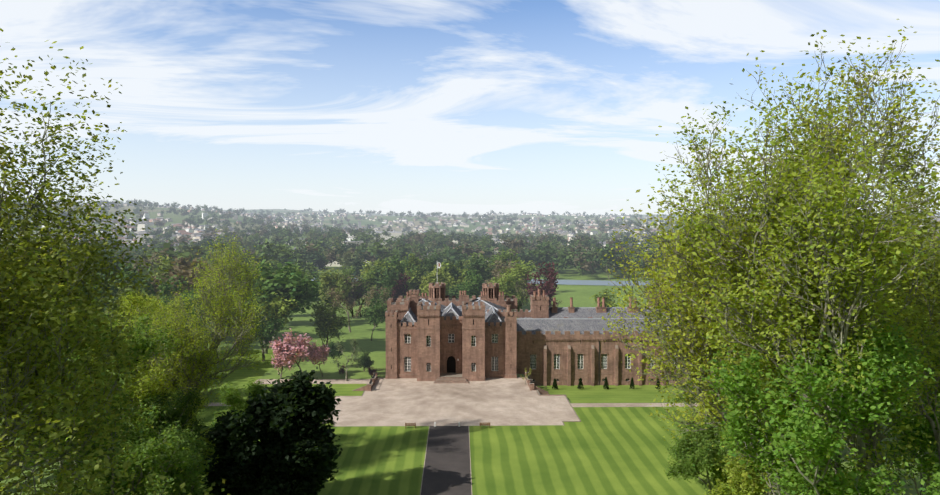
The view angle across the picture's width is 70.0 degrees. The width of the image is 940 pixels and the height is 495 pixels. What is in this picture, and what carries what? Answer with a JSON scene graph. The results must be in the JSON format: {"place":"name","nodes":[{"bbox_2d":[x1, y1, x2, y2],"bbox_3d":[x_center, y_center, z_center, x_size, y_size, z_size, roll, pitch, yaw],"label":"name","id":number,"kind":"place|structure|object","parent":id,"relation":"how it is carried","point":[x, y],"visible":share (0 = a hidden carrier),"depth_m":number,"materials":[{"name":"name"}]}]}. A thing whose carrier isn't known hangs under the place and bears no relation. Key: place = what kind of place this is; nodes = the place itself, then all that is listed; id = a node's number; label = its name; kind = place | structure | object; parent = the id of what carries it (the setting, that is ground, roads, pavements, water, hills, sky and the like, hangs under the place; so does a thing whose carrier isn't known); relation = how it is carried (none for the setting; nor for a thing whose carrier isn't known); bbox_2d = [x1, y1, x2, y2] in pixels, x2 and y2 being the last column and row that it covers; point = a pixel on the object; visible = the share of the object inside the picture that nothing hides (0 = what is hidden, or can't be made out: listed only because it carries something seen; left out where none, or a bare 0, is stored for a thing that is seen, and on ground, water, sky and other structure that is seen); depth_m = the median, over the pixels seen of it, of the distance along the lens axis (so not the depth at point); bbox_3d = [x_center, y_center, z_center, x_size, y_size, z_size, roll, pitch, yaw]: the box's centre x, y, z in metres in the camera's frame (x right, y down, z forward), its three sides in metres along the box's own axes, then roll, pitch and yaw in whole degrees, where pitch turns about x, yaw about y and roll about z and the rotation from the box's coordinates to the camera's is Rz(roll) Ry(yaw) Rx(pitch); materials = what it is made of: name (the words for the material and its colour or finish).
{"place":"outdoors","nodes":[
{"label":"outdoors","id":0,"kind":"place"},
{"bbox_2d":[140,403,232,405],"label":"path","id":1,"kind":"structure","parent":0,"point":[215,404],"depth_m":119.97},
{"bbox_2d":[50,406,428,494],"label":"lawn","id":2,"kind":"structure","parent":0,"point":[379,460],"depth_m":92.45,"materials":[{"name":"green plant"}]},
{"bbox_2d":[22,487,61,494],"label":"tree","id":3,"kind":"object","parent":2,"relation":"on","point":[34,491],"visible":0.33,"depth_m":52.46,"materials":[{"name":"green plant"}]},
{"bbox_2d":[1,421,102,483],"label":"shrub","id":4,"kind":"object","parent":2,"relation":"on","point":[32,463],"visible":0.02,"depth_m":77.26,"materials":[{"name":"green plant"}]},
{"bbox_2d":[18,308,182,494],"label":"tree","id":5,"kind":"object","parent":2,"relation":"on","point":[147,344],"visible":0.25,"depth_m":67.55,"materials":[{"name":"green plant"}]},
{"bbox_2d":[32,320,184,467],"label":"tree","id":6,"kind":"object","parent":2,"relation":"on","point":[149,387],"visible":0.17,"depth_m":76.23,"materials":[{"name":"green plant"}]},
{"bbox_2d":[0,28,229,494],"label":"tree","id":7,"kind":"object","parent":2,"relation":"on","point":[51,283],"visible":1,"depth_m":36.98,"materials":[{"name":"green plant"}]},
{"bbox_2d":[26,360,213,494],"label":"tree","id":8,"kind":"object","parent":2,"relation":"on","point":[178,455],"visible":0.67,"depth_m":60.18,"materials":[{"name":"green plant"}]},
{"bbox_2d":[97,433,215,494],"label":"shrub","id":9,"kind":"object","parent":2,"relation":"on","point":[193,492],"visible":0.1,"depth_m":66.91,"materials":[{"name":"green plant"}]},
{"bbox_2d":[121,386,207,485],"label":"tree","id":10,"kind":"object","parent":2,"relation":"on","point":[172,412],"visible":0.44,"depth_m":74.02,"materials":[{"name":"green plant"}]},
{"bbox_2d":[170,377,210,427],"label":"tree","id":11,"kind":"object","parent":2,"relation":"on","point":[193,414],"visible":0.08,"depth_m":103.49,"materials":[{"name":"green plant"}]},
{"bbox_2d":[116,229,271,437],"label":"tree","id":12,"kind":"object","parent":2,"relation":"on","point":[186,353],"visible":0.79,"depth_m":83.54,"materials":[{"name":"green plant"}]},
{"bbox_2d":[184,428,219,486],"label":"shrub","id":13,"kind":"object","parent":2,"relation":"on","point":[208,441],"visible":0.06,"depth_m":79.41,"materials":[{"name":"green plant"}]},
{"bbox_2d":[204,379,273,431],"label":"shrub","id":14,"kind":"object","parent":2,"relation":"on","point":[234,400],"visible":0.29,"depth_m":94.80,"materials":[{"name":"green plant"}]},
{"bbox_2d":[200,367,342,494],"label":"yew","id":15,"kind":"object","parent":2,"relation":"on","point":[293,450],"visible":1,"depth_m":72.30,"materials":[{"name":"green plant"}]},
{"bbox_2d":[405,423,415,428],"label":"bench","id":16,"kind":"object","parent":2,"relation":"on","point":[410,425],"visible":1,"depth_m":106.11,"materials":[{"name":"brown wood"}]},
{"bbox_2d":[0,206,939,494],"bbox_3d":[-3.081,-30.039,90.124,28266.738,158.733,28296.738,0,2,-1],"label":"ground","id":17,"kind":"structure","parent":0,"point":[360,332],"depth_m":333.51,"materials":[{"name":"green plant"}]},
{"bbox_2d":[1,235,77,438],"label":"tree","id":18,"kind":"object","parent":17,"relation":"on","point":[30,276],"visible":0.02,"depth_m":108.51,"materials":[{"name":"green plant"}]},
{"bbox_2d":[2,290,111,420],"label":"tree","id":19,"kind":"object","parent":17,"relation":"on","point":[38,348],"depth_m":88.05,"materials":[{"name":"green plant"}]},
{"bbox_2d":[77,293,104,354],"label":"tree","id":20,"kind":"object","parent":17,"relation":"on","point":[90,305],"depth_m":114.34,"materials":[{"name":"green plant"}]},
{"bbox_2d":[105,290,200,425],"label":"tree","id":21,"kind":"object","parent":17,"relation":"on","point":[141,302],"visible":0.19,"depth_m":104.67,"materials":[{"name":"green plant"}]},
{"bbox_2d":[110,350,366,402],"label":"lawn panel","id":22,"kind":"structure","parent":17,"relation":"on","point":[239,377],"depth_m":141.47,"materials":[{"name":"green plant"}]},
{"bbox_2d":[255,379,369,383],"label":"path","id":23,"kind":"structure","parent":17,"relation":"on","point":[348,381],"depth_m":137.06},
{"bbox_2d":[421,426,471,494],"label":"drive","id":24,"kind":"structure","parent":17,"relation":"on","point":[447,470],"depth_m":91.28,"materials":[{"name":"asphalt"}]},
{"bbox_2d":[420,426,471,494],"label":"drive edging","id":25,"kind":"object","parent":24,"relation":"on","point":[425,457],"visible":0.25,"depth_m":90.89,"materials":[{"name":"grey stone"}]},
{"bbox_2d":[324,377,579,425],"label":"forecourt gravel","id":26,"kind":"structure","parent":17,"relation":"on","point":[491,401],"depth_m":119.33,"materials":[{"name":"beige gravel"}]},
{"bbox_2d":[326,379,580,425],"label":"forecourt kerb","id":27,"kind":"structure","parent":17,"relation":"on","point":[537,393],"depth_m":114.87,"materials":[{"name":"stone"}]},
{"bbox_2d":[352,372,566,396],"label":"terrace wall railings","id":28,"kind":"object","parent":17,"relation":"on","point":[531,385],"visible":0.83,"depth_m":130.28,"materials":[{"name":"stone"}]},
{"bbox_2d":[5,247,933,384],"bbox_3d":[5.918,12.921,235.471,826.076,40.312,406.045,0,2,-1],"label":"park trees","id":29,"kind":"object","parent":17,"relation":"on","point":[288,289],"visible":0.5,"depth_m":198.78,"materials":[{"name":"green plant"}]},
{"bbox_2d":[0,203,939,266],"bbox_3d":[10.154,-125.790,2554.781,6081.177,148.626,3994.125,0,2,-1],"label":"town buildings","id":30,"kind":"structure","parent":17,"relation":"on","point":[189,230],"depth_m":1888.23,"materials":[{"name":"grey"}]},
{"bbox_2d":[1,199,939,284],"bbox_3d":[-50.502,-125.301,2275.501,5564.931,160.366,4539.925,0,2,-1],"label":"trees","id":31,"kind":"object","parent":17,"relation":"on","point":[547,249],"visible":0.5,"depth_m":747.64,"materials":[{"name":"green plant"}]},
{"bbox_2d":[385,261,691,385],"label":"palace","id":32,"kind":"structure","parent":17,"relation":"on","point":[437,335],"depth_m":143.55,"materials":[{"name":"stone"}]},
{"bbox_2d":[863,213,939,423],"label":"tree","id":33,"kind":"object","parent":17,"relation":"on","point":[937,302],"depth_m":81.46,"materials":[{"name":"green plant"}]},
{"bbox_2d":[0,0,939,215],"label":"sky","id":34,"kind":"structure","parent":0,"point":[456,107],"materials":[{"name":"blue"}]},
{"bbox_2d":[311,278,676,285],"bbox_3d":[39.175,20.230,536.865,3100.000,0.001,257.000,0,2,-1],"label":"river","id":35,"kind":"structure","parent":0,"point":[583,282],"depth_m":453.49,"materials":[{"name":"blue liquid"}]},
{"bbox_2d":[537,385,694,402],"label":"lawn slope","id":36,"kind":"structure","parent":0,"point":[615,394],"depth_m":132.58,"materials":[{"name":"green plant"}]},
{"bbox_2d":[552,378,557,389],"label":"clipped yew","id":37,"kind":"object","parent":36,"relation":"on","point":[555,384],"visible":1,"depth_m":138.17,"materials":[{"name":"green plant"}]},
{"bbox_2d":[577,378,583,388],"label":"clipped yew","id":38,"kind":"object","parent":36,"relation":"on","point":[580,385],"visible":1,"depth_m":138.31,"materials":[{"name":"green plant"}]},
{"bbox_2d":[603,377,608,388],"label":"clipped yew","id":39,"kind":"object","parent":36,"relation":"on","point":[605,385],"visible":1,"depth_m":138.35,"materials":[{"name":"green plant"}]},
{"bbox_2d":[630,377,634,388],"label":"clipped yew","id":40,"kind":"object","parent":36,"relation":"on","point":[632,386],"visible":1,"depth_m":138.47,"materials":[{"name":"green plant"}]},
{"bbox_2d":[570,403,697,406],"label":"path","id":41,"kind":"structure","parent":0,"point":[617,405],"depth_m":119.97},
{"bbox_2d":[469,407,823,494],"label":"lawn","id":42,"kind":"structure","parent":0,"point":[609,451],"depth_m":93.62,"materials":[{"name":"green plant"}]},
{"bbox_2d":[672,375,710,406],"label":"shrub","id":43,"kind":"object","parent":42,"relation":"on","point":[693,402],"visible":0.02,"depth_m":107.88,"materials":[{"name":"green plant"}]},
{"bbox_2d":[664,412,736,494],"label":"shrub","id":44,"kind":"object","parent":42,"relation":"on","point":[700,456],"visible":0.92,"depth_m":75.79,"materials":[{"name":"green plant"}]},
{"bbox_2d":[683,394,731,441],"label":"shrub","id":45,"kind":"object","parent":42,"relation":"on","point":[700,417],"visible":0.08,"depth_m":93.58,"materials":[{"name":"green plant"}]},
{"bbox_2d":[704,443,822,494],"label":"shrub","id":46,"kind":"object","parent":42,"relation":"on","point":[746,485],"visible":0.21,"depth_m":64.63,"materials":[{"name":"green plant"}]},
{"bbox_2d":[714,386,821,494],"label":"shrub","id":47,"kind":"object","parent":42,"relation":"on","point":[738,448],"visible":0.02,"depth_m":70.99,"materials":[{"name":"green plant"}]},
{"bbox_2d":[598,19,939,494],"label":"tree","id":48,"kind":"object","parent":42,"relation":"on","point":[690,344],"visible":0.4,"depth_m":51.29,"materials":[{"name":"green plant"}]},
{"bbox_2d":[648,77,939,494],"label":"tree","id":49,"kind":"object","parent":42,"relation":"on","point":[776,328],"visible":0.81,"depth_m":43.39,"materials":[{"name":"green plant"}]},
{"bbox_2d":[794,452,843,486],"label":"tree","id":50,"kind":"object","parent":42,"relation":"on","point":[823,469],"depth_m":73.07,"materials":[{"name":"green plant"}]},
{"bbox_2d":[702,297,939,494],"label":"tree","id":51,"kind":"object","parent":42,"relation":"on","point":[814,432],"visible":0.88,"depth_m":41.67,"materials":[{"name":"green plant"}]},
{"bbox_2d":[734,111,939,494],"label":"tree","id":52,"kind":"object","parent":42,"relation":"on","point":[925,220],"visible":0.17,"depth_m":66.32,"materials":[{"name":"green plant"}]},
{"bbox_2d":[864,318,939,494],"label":"tree","id":53,"kind":"object","parent":42,"relation":"on","point":[926,464],"visible":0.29,"depth_m":53.86,"materials":[{"name":"green plant"}]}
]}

